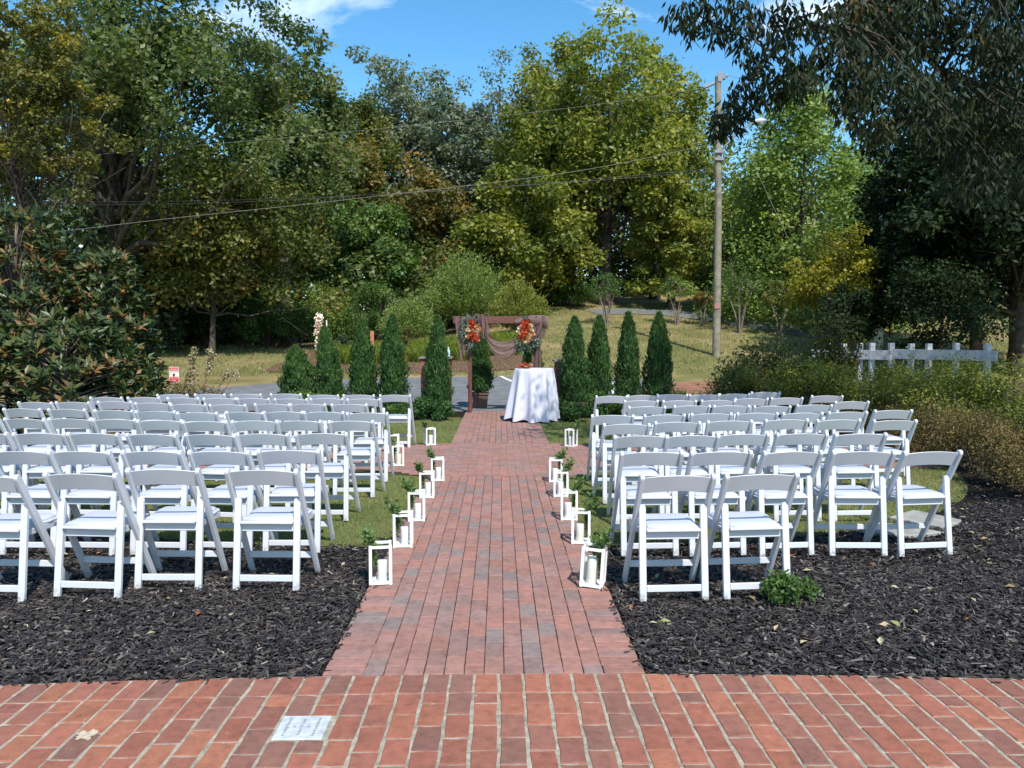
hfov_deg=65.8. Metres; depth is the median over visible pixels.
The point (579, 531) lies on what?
pillar candle
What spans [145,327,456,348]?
leaf litter ground
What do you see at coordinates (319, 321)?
flower stand
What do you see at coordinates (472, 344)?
flower arrangement
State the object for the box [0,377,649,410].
asphalt drive
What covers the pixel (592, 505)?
greenery sprig
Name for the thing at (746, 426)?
folding chair
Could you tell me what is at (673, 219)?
oak tree
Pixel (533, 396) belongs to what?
tablecloth
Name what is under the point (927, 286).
holly tree
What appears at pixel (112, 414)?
folding chair
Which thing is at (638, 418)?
folding chair
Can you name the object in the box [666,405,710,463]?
folding chair
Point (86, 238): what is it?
dark tree
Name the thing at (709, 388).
autumn shrub
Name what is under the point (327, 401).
folding chair
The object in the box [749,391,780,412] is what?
folding chair
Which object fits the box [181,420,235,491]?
folding chair
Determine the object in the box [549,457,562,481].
candle lantern
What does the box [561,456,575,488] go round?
greenery sprig
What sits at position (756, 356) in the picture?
autumn shrub
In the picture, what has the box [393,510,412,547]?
candle lantern
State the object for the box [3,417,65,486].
folding chair
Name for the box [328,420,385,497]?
folding chair
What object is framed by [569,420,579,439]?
greenery sprig
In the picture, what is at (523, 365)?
table flowers
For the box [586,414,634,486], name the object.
folding chair
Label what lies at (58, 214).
wood tree
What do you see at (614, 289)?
crepe myrtle
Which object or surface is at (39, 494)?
folding chair
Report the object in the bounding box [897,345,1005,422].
azalea bush
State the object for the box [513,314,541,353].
flower arrangement
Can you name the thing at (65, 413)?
folding chair
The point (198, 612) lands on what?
fallen leaves
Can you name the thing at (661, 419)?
folding chair
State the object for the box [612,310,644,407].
arborvitae
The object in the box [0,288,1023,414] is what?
lawn ground
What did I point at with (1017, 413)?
azalea bush
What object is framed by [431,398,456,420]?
bush
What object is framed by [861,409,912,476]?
folding chair
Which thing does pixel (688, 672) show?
mulch crumbs
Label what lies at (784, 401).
folding chair
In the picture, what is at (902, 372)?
azalea bush
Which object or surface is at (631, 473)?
folding chair
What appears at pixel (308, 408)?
folding chair
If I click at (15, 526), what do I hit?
folding chair
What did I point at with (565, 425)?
lawn
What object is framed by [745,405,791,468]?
folding chair
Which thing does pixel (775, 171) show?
conical tree
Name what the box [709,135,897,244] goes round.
wood tree
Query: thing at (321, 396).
folding chair
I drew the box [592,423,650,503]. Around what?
folding chair
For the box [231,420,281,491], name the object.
folding chair
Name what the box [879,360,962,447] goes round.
azalea bush
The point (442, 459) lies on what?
candle lantern
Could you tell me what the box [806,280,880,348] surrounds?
holly tree
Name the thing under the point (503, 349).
draped cloth
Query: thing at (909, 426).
folding chair
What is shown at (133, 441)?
folding chair
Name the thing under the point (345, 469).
folding chair
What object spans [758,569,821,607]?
shrub
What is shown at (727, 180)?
wood tree
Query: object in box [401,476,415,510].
greenery sprig
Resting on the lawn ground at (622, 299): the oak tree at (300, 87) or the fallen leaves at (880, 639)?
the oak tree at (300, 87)
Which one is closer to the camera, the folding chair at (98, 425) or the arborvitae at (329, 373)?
the folding chair at (98, 425)
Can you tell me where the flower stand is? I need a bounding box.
[313,312,326,349]
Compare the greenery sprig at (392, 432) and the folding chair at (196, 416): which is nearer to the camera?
the folding chair at (196, 416)
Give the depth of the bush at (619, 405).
16.54 m
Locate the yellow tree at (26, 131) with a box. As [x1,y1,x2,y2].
[0,0,133,316]
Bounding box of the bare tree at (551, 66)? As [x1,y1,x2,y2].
[509,49,564,105]
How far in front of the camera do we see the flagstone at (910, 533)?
6.64 m
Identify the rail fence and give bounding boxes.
[812,343,997,404]
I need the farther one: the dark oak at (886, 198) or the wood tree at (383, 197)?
the wood tree at (383, 197)
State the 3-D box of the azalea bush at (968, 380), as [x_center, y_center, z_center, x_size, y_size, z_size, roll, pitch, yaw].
[6.592,0.279,11.592,1.356,1.456,1.157,-2,4,-31]
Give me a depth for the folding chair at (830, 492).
6.00 m
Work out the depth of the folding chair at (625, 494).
5.98 m
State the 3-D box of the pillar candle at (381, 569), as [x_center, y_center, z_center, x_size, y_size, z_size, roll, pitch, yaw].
[-0.874,1.247,5.324,0.066,0.148,0.066,0,3,-1]
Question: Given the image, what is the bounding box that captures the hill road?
[585,308,825,338]
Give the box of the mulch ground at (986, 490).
[0,412,1023,683]
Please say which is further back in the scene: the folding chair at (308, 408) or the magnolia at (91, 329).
the magnolia at (91, 329)
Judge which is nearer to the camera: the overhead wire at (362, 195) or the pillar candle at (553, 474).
the pillar candle at (553, 474)
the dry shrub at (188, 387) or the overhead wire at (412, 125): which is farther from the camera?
the overhead wire at (412, 125)
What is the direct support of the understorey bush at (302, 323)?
on the leaf litter ground at (451, 332)
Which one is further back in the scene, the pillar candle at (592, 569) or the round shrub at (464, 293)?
the round shrub at (464, 293)
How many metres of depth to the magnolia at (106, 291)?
13.80 m
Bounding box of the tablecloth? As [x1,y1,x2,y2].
[503,368,559,422]
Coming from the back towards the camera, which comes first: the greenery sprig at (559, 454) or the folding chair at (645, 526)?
the greenery sprig at (559, 454)
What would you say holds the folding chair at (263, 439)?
on the lawn at (362, 520)
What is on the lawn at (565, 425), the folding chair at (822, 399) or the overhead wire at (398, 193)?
the folding chair at (822, 399)
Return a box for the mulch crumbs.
[0,520,1023,686]
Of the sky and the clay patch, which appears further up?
the sky
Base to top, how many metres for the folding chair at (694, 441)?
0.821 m
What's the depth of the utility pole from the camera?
30.46 m
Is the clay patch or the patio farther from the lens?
the clay patch
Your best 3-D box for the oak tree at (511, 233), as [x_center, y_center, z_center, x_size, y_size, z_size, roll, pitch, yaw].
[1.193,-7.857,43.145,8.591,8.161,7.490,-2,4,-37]
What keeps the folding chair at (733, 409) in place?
on the brick path
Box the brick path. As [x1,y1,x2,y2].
[17,443,945,475]
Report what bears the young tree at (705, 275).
on the lawn ground at (622, 299)
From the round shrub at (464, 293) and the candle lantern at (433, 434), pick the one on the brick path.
the candle lantern at (433, 434)
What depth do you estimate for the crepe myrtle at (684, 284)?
38.85 m
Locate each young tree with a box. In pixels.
[697,199,812,314]
[777,221,890,346]
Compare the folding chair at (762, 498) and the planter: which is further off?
the planter
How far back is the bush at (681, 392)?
17.00 m
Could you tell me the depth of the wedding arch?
17.62 m
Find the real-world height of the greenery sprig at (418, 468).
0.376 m
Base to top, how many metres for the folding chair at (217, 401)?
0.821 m
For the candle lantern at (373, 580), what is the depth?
5.25 m
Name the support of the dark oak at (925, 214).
on the lawn ground at (622, 299)
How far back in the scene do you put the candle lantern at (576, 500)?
7.12 m
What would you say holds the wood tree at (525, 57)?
on the leaf litter ground
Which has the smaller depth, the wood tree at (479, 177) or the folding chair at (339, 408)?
the folding chair at (339, 408)
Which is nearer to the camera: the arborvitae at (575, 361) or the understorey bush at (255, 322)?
the arborvitae at (575, 361)
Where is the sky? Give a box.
[0,0,1023,304]
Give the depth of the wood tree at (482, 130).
56.83 m
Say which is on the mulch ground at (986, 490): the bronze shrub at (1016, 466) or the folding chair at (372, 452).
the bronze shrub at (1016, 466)
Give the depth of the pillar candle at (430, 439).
12.17 m
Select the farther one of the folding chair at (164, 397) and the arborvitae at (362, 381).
the arborvitae at (362, 381)
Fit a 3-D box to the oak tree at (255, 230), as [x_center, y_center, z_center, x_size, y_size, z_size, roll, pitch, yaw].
[-11.574,-5.718,32.584,9.590,9.464,8.705,2,4,25]
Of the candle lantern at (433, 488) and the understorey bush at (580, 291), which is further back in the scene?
the understorey bush at (580, 291)
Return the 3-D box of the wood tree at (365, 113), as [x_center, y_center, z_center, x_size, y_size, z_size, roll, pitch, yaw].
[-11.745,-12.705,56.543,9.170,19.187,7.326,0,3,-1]
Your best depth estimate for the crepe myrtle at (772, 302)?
35.49 m
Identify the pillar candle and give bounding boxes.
[377,559,386,580]
[396,453,400,463]
[401,526,408,544]
[414,503,421,518]
[425,482,430,495]
[429,435,432,443]
[436,466,440,478]
[552,468,557,479]
[557,481,563,494]
[565,502,571,517]
[569,436,572,445]
[576,523,583,540]
[586,554,598,583]
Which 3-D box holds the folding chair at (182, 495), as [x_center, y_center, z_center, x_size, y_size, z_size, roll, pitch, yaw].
[-2.679,0.893,6.163,0.491,0.821,0.502,0,3,5]
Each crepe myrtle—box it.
[590,271,623,325]
[658,275,697,324]
[692,287,712,325]
[721,257,768,332]
[759,281,797,335]
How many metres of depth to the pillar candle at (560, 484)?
8.21 m
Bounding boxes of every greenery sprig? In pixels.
[358,522,377,577]
[383,495,401,534]
[384,425,393,440]
[391,436,396,460]
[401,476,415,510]
[413,461,425,487]
[422,420,428,442]
[425,445,435,469]
[554,447,567,478]
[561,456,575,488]
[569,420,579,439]
[570,475,584,507]
[581,491,600,537]
[588,526,613,572]
[604,435,612,439]
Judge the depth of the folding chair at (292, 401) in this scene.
11.08 m
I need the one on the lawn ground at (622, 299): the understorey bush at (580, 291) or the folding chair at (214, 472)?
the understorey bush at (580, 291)
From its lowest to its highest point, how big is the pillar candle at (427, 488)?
0.148 m
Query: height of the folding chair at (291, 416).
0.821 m
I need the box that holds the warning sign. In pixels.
[169,367,178,393]
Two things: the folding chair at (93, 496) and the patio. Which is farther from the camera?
the folding chair at (93, 496)
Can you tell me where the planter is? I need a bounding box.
[472,392,488,407]
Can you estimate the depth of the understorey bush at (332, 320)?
37.25 m
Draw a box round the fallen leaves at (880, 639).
[626,447,1023,648]
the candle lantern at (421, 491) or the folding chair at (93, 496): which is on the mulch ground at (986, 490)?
the folding chair at (93, 496)
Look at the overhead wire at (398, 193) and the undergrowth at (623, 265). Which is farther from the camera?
the undergrowth at (623, 265)
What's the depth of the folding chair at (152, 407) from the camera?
10.40 m
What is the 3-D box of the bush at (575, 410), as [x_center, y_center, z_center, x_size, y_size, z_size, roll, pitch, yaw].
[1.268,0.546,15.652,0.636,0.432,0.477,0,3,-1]
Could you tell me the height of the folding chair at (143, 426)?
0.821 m
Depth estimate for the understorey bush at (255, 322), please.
36.31 m
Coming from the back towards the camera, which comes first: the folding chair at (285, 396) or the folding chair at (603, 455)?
the folding chair at (285, 396)
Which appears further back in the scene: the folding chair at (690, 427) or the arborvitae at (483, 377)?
the arborvitae at (483, 377)
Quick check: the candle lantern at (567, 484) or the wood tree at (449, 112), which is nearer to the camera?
the candle lantern at (567, 484)
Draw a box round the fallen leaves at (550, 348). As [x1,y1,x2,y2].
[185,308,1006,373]
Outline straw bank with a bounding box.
[266,351,522,372]
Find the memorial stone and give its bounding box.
[271,716,331,739]
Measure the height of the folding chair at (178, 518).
0.821 m
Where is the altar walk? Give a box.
[452,411,548,442]
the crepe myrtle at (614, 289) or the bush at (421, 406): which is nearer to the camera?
the bush at (421, 406)
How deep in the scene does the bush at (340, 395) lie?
16.71 m
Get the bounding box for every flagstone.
[855,522,940,538]
[889,510,960,529]
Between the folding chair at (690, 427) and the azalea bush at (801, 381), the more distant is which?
the azalea bush at (801, 381)
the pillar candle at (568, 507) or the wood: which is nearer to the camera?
the pillar candle at (568, 507)
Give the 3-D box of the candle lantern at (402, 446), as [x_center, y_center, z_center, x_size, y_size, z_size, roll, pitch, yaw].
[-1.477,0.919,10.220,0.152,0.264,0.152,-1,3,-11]
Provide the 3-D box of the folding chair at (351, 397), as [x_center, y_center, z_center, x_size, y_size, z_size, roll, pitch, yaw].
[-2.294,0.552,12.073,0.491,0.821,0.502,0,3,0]
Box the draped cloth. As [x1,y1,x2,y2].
[454,313,547,367]
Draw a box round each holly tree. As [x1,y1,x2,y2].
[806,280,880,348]
[860,269,918,340]
[866,255,1018,376]
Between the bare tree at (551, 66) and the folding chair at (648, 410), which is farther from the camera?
the bare tree at (551, 66)
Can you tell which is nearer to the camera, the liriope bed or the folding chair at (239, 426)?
the folding chair at (239, 426)
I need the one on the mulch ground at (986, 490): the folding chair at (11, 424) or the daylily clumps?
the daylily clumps
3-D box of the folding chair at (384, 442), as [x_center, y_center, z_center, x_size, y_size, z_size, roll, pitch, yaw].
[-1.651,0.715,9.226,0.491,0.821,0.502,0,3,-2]
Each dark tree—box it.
[3,169,210,337]
[143,237,281,345]
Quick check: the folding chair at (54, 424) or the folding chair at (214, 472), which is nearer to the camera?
the folding chair at (214, 472)
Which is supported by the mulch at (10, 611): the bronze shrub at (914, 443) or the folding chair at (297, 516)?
the folding chair at (297, 516)
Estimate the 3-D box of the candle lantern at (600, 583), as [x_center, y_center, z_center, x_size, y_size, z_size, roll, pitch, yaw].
[0.543,1.201,5.246,0.152,0.264,0.152,4,4,15]
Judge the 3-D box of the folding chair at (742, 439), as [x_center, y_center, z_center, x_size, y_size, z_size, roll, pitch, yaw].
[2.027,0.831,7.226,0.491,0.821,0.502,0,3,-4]
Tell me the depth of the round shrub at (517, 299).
35.37 m
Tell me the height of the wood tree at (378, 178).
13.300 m
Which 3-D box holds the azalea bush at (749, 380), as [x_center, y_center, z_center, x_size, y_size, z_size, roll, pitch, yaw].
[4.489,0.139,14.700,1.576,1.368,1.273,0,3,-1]
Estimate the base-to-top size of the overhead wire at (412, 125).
4.436 m
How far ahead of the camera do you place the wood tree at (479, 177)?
58.85 m
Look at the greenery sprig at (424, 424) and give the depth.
12.12 m
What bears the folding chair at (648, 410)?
on the brick path
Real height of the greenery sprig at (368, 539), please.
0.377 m
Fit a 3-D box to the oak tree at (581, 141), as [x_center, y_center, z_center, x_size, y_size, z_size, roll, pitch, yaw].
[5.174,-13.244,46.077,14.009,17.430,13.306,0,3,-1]
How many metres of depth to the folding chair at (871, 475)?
7.11 m
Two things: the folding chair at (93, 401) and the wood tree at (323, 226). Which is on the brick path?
the folding chair at (93, 401)
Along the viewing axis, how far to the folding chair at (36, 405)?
10.49 m
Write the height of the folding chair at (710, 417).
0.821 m
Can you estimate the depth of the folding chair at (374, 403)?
11.08 m
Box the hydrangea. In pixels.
[183,346,239,394]
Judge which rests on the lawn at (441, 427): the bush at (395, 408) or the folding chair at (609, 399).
the bush at (395, 408)
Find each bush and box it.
[126,302,188,353]
[180,296,252,346]
[231,293,299,346]
[267,303,316,346]
[286,280,357,341]
[289,388,321,412]
[331,391,358,412]
[333,278,405,342]
[336,333,350,347]
[384,402,405,413]
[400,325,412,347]
[403,395,434,419]
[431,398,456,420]
[534,267,575,304]
[541,276,601,306]
[558,397,571,419]
[560,400,591,421]
[581,391,610,417]
[604,392,628,414]
[661,388,702,414]
[702,365,738,392]
[708,355,782,415]
[757,354,826,424]
[805,358,876,432]
[839,360,913,434]
[851,360,930,415]
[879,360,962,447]
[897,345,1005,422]
[913,356,1017,450]
[967,353,1023,441]
[999,394,1023,437]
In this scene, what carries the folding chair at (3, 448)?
on the lawn at (362, 520)
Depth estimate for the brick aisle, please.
4.96 m
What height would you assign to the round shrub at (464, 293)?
4.256 m
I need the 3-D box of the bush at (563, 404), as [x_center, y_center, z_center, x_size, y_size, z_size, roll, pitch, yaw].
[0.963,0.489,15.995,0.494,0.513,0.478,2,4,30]
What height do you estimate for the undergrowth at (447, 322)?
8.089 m
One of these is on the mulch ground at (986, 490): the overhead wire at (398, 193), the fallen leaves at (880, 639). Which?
the fallen leaves at (880, 639)
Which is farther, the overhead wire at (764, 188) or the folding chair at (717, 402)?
the overhead wire at (764, 188)
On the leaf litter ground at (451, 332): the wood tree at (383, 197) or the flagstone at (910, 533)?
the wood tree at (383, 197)
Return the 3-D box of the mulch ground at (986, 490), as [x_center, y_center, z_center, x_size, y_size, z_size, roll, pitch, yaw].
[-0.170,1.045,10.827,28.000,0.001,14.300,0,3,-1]
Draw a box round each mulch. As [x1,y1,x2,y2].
[0,508,403,684]
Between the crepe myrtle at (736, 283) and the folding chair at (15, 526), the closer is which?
the folding chair at (15, 526)
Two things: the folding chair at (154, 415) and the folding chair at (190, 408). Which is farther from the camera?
the folding chair at (190, 408)
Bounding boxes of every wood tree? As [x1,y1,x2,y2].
[0,53,170,254]
[62,90,310,296]
[232,142,343,314]
[297,137,409,290]
[304,143,399,275]
[305,198,442,341]
[310,67,408,225]
[345,45,464,308]
[362,147,491,305]
[393,83,505,240]
[405,122,506,312]
[442,44,541,219]
[494,41,585,205]
[509,75,664,279]
[676,150,752,288]
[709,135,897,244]
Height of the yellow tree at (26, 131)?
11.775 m
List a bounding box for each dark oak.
[828,102,1007,349]
[858,27,1023,377]
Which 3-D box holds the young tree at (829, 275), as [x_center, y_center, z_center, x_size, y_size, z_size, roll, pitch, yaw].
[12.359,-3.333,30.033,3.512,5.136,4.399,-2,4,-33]
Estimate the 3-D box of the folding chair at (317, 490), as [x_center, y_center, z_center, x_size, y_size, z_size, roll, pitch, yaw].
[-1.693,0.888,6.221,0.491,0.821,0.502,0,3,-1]
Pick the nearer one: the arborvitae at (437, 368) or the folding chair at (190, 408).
the folding chair at (190, 408)
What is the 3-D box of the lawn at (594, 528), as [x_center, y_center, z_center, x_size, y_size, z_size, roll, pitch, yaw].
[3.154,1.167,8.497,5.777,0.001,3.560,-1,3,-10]
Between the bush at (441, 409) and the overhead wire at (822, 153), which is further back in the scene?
the overhead wire at (822, 153)
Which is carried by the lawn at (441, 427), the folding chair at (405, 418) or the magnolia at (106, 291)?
the folding chair at (405, 418)
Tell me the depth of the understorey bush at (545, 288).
46.49 m
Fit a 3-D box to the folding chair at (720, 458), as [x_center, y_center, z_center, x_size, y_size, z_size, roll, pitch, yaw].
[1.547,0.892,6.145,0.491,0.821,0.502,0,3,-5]
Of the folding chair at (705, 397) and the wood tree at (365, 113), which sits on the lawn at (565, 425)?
the folding chair at (705, 397)
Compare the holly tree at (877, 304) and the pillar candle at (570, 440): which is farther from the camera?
the holly tree at (877, 304)
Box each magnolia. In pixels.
[0,203,100,433]
[0,307,167,434]
[52,245,173,410]
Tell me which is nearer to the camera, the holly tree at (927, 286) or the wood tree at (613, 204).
the holly tree at (927, 286)
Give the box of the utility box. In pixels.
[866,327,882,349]
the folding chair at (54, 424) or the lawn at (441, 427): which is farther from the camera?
the lawn at (441, 427)
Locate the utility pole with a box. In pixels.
[703,72,766,356]
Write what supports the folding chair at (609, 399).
on the brick path
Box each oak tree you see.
[0,0,345,297]
[74,131,361,356]
[203,4,373,346]
[439,160,608,293]
[482,0,722,305]
[498,58,596,294]
[602,29,714,299]
[620,168,714,309]
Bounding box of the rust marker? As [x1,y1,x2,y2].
[370,331,373,375]
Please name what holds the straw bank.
on the lawn ground at (622, 299)
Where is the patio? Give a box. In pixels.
[0,673,1023,767]
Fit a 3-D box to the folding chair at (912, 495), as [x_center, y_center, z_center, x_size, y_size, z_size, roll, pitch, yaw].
[3.112,0.893,6.145,0.491,0.821,0.502,0,3,-8]
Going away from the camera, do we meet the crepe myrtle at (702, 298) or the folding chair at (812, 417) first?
the folding chair at (812, 417)
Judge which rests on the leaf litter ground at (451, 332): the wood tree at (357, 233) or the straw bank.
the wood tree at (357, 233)
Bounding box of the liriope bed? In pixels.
[334,330,527,363]
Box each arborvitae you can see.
[272,344,316,412]
[309,324,346,395]
[344,318,379,411]
[375,313,412,410]
[422,314,455,416]
[466,332,496,392]
[520,331,544,367]
[558,315,591,401]
[585,314,616,410]
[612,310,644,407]
[640,310,676,395]
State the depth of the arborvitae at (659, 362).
17.09 m
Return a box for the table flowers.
[517,362,531,368]
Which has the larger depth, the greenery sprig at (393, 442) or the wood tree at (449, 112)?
the wood tree at (449, 112)
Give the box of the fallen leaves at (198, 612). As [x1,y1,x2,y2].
[7,539,356,653]
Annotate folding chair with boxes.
[0,418,24,493]
[0,432,42,513]
[0,450,90,554]
[0,474,69,601]
[2,408,46,434]
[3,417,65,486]
[11,432,95,519]
[17,401,61,446]
[42,471,156,597]
[47,408,92,434]
[47,417,112,465]
[52,450,145,555]
[55,401,95,432]
[66,432,148,519]
[89,397,127,446]
[91,418,161,484]
[93,409,136,461]
[97,401,134,447]
[120,450,212,554]
[125,433,191,514]
[125,468,227,589]
[126,397,161,446]
[134,402,174,448]
[135,410,188,465]
[136,419,196,491]
[156,394,188,434]
[166,397,201,448]
[170,403,213,457]
[176,412,225,480]
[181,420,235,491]
[184,433,258,522]
[187,450,274,550]
[194,393,229,417]
[203,397,238,447]
[209,404,257,460]
[224,468,320,590]
[225,411,280,464]
[230,393,262,433]
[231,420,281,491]
[236,398,274,448]
[236,433,299,518]
[254,403,293,449]
[256,449,334,552]
[264,411,306,463]
[270,393,302,434]
[274,398,308,447]
[277,420,332,484]
[290,403,332,460]
[294,432,360,520]
[303,411,347,468]
[307,394,339,421]
[310,398,346,447]
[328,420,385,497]
[331,403,376,462]
[343,394,377,447]
[346,398,384,454]
[346,412,393,481]
[379,394,416,447]
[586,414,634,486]
[592,395,627,439]
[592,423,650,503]
[607,435,668,523]
[609,450,683,556]
[618,400,658,451]
[622,474,716,601]
[623,406,665,452]
[626,395,658,421]
[636,414,685,466]
[646,421,700,493]
[652,434,719,517]
[656,394,687,435]
[658,400,696,450]
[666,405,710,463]
[671,450,752,556]
[683,412,732,467]
[685,394,719,421]
[698,420,752,491]
[698,472,799,599]
[700,400,735,431]
[704,433,769,511]
[708,405,749,451]
[719,393,749,418]
[729,412,778,466]
[733,398,768,450]
[733,450,823,556]
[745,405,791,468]
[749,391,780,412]
[750,418,808,491]
[754,432,828,521]
[768,397,803,419]
[773,412,823,466]
[786,404,832,460]
[798,418,861,486]
[805,450,896,555]
[808,395,843,435]
[809,411,867,479]
[813,432,887,521]
[831,401,869,447]
[849,419,917,489]
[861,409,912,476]
[864,450,962,556]
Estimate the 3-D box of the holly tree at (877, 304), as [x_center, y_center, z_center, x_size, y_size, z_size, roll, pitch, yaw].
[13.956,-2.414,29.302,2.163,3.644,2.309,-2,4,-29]
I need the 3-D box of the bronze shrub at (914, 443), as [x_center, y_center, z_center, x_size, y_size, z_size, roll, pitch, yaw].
[5.640,0.599,10.508,1.289,0.930,1.018,0,3,-1]
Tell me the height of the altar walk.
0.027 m
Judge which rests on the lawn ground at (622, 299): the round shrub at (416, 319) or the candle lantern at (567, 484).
the round shrub at (416, 319)
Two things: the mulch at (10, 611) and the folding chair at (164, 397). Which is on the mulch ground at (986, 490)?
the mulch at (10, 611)
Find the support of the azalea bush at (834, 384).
on the lawn at (565, 425)
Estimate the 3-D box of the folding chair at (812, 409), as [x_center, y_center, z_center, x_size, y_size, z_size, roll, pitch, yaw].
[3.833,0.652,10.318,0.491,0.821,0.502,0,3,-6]
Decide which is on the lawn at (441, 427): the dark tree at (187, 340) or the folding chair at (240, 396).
the folding chair at (240, 396)
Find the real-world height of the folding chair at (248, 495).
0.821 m
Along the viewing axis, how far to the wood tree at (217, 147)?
49.92 m
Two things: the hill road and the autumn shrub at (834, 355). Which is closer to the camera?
the autumn shrub at (834, 355)
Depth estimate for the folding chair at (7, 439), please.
7.17 m
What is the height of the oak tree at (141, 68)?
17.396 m
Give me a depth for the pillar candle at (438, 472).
9.12 m
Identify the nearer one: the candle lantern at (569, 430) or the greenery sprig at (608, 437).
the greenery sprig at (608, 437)
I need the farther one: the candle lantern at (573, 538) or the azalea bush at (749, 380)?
the azalea bush at (749, 380)
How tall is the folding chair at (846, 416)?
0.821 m
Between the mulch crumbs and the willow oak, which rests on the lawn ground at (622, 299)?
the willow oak
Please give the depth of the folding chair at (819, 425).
8.27 m
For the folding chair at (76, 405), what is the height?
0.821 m
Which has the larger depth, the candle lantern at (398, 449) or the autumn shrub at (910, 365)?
the autumn shrub at (910, 365)
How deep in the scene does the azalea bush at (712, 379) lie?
16.99 m
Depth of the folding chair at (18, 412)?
9.53 m
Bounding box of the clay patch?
[637,382,896,407]
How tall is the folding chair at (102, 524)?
0.821 m
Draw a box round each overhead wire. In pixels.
[2,168,714,202]
[16,171,708,205]
[60,143,714,231]
[72,88,701,157]
[730,141,914,161]
[743,138,788,238]
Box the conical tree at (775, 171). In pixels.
[690,60,922,334]
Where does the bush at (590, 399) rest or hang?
on the mulch ground at (986, 490)
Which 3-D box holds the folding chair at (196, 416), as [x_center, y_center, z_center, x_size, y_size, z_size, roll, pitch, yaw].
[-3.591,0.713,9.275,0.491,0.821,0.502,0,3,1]
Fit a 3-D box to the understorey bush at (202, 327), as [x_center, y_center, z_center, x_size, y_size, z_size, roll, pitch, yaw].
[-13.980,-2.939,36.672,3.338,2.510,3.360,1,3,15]
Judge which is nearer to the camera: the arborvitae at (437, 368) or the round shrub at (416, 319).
the arborvitae at (437, 368)
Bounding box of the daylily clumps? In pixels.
[327,395,711,417]
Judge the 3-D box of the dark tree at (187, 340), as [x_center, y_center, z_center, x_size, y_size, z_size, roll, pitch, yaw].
[-15.898,-4.555,39.906,10.109,7.149,10.548,2,4,32]
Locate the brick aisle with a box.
[322,475,644,675]
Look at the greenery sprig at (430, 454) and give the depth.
9.09 m
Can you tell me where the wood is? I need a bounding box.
[582,100,995,280]
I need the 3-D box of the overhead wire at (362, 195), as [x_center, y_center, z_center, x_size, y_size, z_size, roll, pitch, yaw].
[-7.328,-7.007,28.476,30.602,2.197,0.575,-1,3,-9]
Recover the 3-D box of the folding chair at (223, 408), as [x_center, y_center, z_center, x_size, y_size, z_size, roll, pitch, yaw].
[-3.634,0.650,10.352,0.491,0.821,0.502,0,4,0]
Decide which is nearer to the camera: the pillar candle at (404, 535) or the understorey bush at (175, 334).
the pillar candle at (404, 535)
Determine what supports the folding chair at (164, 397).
on the lawn at (441, 427)
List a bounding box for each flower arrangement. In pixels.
[456,313,481,352]
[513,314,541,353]
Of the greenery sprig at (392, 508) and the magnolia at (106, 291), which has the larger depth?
the magnolia at (106, 291)
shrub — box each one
[149,372,238,412]
[376,292,441,340]
[417,247,510,321]
[484,277,554,332]
[697,366,738,410]
[711,322,827,417]
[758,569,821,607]
[801,298,867,403]
[819,390,877,434]
[853,400,935,450]
[885,394,981,463]
[887,346,928,404]
[919,401,1021,472]
[963,417,1023,488]
[977,436,1023,496]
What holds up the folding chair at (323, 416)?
on the lawn at (362, 520)
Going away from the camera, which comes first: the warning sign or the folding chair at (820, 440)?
the folding chair at (820, 440)
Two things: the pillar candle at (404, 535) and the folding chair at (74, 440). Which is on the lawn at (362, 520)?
the folding chair at (74, 440)
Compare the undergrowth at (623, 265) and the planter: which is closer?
the planter
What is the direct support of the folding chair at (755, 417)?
on the lawn at (594, 528)
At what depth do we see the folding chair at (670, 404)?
10.76 m
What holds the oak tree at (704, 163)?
on the lawn ground at (622, 299)
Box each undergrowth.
[0,231,458,342]
[432,211,910,308]
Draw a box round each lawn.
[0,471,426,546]
[164,418,462,446]
[540,418,876,446]
[560,468,967,545]
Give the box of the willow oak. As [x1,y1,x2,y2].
[657,0,1023,225]
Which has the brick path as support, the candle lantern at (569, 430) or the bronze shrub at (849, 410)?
the candle lantern at (569, 430)
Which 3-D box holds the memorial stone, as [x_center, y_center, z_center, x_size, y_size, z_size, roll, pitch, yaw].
[-0.885,1.462,3.338,0.206,0.032,0.200,0,3,-1]
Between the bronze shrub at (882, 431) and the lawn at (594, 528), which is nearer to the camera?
the lawn at (594, 528)
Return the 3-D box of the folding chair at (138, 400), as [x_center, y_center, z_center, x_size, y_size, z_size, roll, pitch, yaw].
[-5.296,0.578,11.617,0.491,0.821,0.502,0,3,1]
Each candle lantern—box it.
[369,540,391,585]
[388,434,399,452]
[392,444,403,465]
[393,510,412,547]
[408,489,424,521]
[419,470,434,497]
[424,427,435,445]
[431,456,443,480]
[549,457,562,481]
[554,469,568,496]
[561,488,577,520]
[565,428,577,446]
[571,507,590,543]
[579,541,607,588]
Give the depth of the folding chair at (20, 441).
7.13 m

